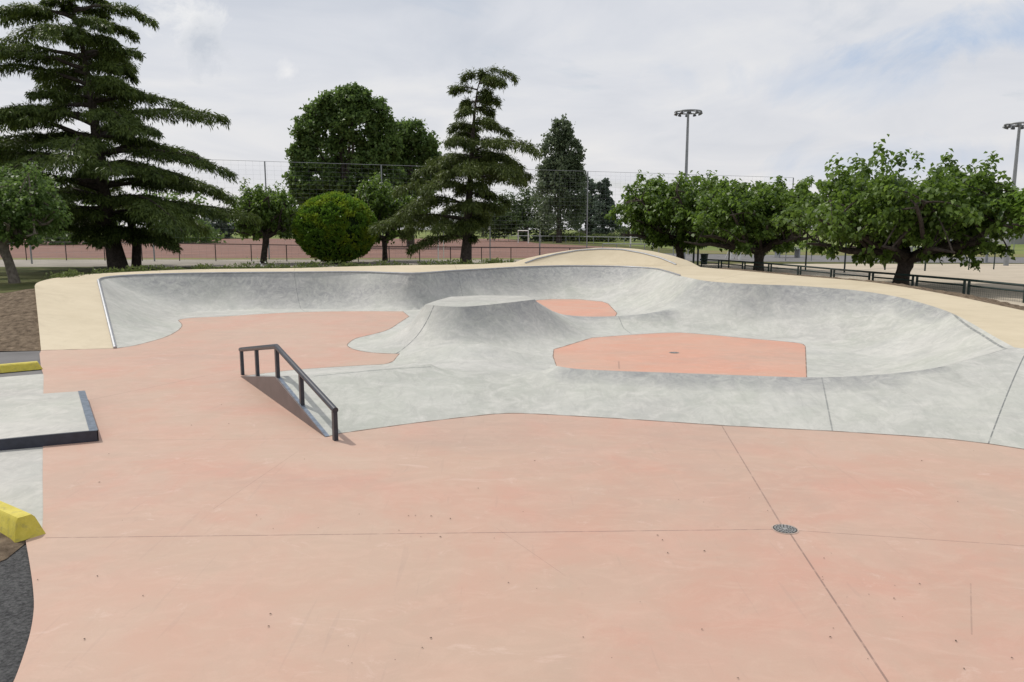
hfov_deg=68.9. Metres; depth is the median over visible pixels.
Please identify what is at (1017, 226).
mulberry tree
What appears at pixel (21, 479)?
entrance slab
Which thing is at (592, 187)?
leafy tree
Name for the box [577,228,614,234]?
building
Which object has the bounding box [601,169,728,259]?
mulberry tree
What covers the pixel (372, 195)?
mulberry tree
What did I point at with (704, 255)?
litter bin
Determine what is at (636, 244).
pitch railing
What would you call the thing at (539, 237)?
marker post
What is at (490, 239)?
marker post
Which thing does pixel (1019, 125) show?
floodlight mast
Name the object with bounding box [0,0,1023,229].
sky
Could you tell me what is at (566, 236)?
pitch railing
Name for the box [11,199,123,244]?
leafy tree
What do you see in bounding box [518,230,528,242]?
football goal
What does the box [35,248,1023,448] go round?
skate bowl
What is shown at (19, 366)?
kerb block
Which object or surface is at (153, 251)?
ball stop net
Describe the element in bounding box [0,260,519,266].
path
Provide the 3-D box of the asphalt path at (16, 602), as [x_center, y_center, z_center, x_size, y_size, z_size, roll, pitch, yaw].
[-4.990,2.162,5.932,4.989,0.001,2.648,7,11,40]
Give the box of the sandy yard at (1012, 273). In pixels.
[700,264,1023,305]
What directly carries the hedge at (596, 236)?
on the field
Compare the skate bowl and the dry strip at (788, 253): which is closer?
the skate bowl
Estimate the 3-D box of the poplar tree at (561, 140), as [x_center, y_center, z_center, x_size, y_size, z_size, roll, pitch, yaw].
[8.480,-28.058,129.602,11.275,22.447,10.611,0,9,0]
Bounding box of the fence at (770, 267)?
[700,259,1023,302]
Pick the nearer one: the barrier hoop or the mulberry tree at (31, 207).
the mulberry tree at (31, 207)
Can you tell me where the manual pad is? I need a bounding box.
[0,391,98,450]
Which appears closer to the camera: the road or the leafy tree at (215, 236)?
the road
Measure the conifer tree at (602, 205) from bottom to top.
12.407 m
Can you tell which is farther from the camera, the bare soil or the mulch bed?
the bare soil
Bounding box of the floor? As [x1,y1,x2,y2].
[13,311,1023,681]
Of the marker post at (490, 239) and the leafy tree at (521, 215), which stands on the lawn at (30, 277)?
the leafy tree at (521, 215)
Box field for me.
[575,233,1023,256]
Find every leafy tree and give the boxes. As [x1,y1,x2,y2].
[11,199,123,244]
[136,189,227,242]
[197,206,243,238]
[476,186,557,240]
[562,176,606,234]
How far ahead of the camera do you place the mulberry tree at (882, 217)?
28.91 m
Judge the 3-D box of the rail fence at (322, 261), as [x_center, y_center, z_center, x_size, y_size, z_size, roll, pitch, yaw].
[-18.160,-6.669,55.792,49.228,1.639,0.191,1,9,6]
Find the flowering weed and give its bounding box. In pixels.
[247,257,281,268]
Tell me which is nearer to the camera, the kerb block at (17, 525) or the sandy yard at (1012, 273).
the kerb block at (17, 525)
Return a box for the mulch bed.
[0,532,24,560]
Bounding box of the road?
[663,253,1023,262]
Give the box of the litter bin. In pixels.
[701,253,707,263]
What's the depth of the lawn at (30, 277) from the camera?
45.89 m
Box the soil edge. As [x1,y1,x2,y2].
[719,268,1023,309]
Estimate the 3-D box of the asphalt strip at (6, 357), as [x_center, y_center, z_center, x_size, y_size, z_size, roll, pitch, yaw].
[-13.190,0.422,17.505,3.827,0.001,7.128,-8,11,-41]
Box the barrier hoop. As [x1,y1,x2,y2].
[968,252,995,269]
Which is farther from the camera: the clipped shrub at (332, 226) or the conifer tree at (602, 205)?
the conifer tree at (602, 205)
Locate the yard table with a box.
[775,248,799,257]
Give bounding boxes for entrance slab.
[0,374,43,526]
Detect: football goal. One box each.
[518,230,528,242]
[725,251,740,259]
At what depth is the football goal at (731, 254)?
59.53 m
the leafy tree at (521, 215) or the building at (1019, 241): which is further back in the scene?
the leafy tree at (521, 215)
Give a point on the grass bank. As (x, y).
(423, 234)
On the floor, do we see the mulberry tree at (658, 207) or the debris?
the debris
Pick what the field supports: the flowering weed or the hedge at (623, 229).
the hedge at (623, 229)
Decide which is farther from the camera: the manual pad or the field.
the field
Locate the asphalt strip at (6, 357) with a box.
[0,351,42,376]
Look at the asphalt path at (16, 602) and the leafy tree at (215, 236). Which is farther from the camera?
the leafy tree at (215, 236)
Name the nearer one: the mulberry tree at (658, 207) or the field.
the mulberry tree at (658, 207)
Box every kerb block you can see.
[0,361,42,372]
[0,501,45,542]
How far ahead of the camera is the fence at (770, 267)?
30.76 m
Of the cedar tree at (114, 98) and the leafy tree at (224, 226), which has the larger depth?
the leafy tree at (224, 226)
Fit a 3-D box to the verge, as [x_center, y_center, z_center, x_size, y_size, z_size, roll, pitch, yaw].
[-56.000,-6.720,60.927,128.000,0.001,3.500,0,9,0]
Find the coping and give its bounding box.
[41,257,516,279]
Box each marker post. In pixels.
[488,215,490,259]
[539,230,540,246]
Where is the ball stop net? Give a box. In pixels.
[29,156,793,263]
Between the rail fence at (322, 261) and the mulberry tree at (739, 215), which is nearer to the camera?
the mulberry tree at (739, 215)
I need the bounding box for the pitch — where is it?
[0,239,618,257]
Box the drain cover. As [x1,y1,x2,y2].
[771,524,798,533]
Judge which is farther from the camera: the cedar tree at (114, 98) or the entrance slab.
the cedar tree at (114, 98)
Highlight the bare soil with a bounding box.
[0,289,40,350]
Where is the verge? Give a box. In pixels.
[0,258,525,259]
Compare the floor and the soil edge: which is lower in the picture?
the floor
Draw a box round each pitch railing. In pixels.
[498,235,637,243]
[602,243,688,254]
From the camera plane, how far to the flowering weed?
33.37 m
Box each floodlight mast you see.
[674,109,702,258]
[1002,122,1023,265]
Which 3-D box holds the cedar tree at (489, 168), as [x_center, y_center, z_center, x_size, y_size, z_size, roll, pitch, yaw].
[-3.872,-11.456,49.991,11.739,13.493,9.064,0,9,0]
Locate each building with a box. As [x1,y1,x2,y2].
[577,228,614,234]
[992,222,1023,243]
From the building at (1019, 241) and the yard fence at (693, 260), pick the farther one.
the building at (1019, 241)
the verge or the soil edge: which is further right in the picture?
the soil edge
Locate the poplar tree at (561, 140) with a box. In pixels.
[529,113,592,242]
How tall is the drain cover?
0.006 m
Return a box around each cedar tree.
[0,0,263,269]
[367,63,542,262]
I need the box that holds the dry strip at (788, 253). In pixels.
[689,250,1023,256]
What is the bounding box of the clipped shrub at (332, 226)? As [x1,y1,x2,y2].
[290,190,378,262]
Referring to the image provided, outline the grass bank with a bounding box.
[191,230,620,238]
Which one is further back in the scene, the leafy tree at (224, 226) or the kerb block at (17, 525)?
the leafy tree at (224, 226)
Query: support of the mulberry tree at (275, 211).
on the lawn at (30, 277)
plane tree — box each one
[281,81,406,205]
[384,117,441,245]
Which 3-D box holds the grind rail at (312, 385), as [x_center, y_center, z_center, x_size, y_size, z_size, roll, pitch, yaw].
[-4.081,0.572,13.053,0.111,1.056,5.860,-5,10,-32]
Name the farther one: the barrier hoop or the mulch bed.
the barrier hoop
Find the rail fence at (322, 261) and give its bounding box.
[23,241,571,261]
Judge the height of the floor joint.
0.001 m
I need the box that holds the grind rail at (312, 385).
[238,344,337,440]
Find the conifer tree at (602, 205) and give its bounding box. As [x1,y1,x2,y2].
[590,177,621,241]
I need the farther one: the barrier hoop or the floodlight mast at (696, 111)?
the floodlight mast at (696, 111)
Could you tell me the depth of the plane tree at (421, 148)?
100.20 m
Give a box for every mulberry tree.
[0,161,73,283]
[224,177,299,262]
[352,172,427,260]
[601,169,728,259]
[683,175,823,270]
[772,134,1023,285]
[997,188,1023,242]
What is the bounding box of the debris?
[37,341,1012,677]
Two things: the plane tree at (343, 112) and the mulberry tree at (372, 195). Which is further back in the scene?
the plane tree at (343, 112)
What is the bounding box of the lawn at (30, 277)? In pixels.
[0,230,1023,292]
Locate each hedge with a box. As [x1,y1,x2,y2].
[538,232,618,241]
[611,225,675,241]
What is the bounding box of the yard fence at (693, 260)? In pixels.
[692,226,925,272]
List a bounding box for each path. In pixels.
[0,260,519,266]
[0,539,33,681]
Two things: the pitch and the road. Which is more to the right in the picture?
the road

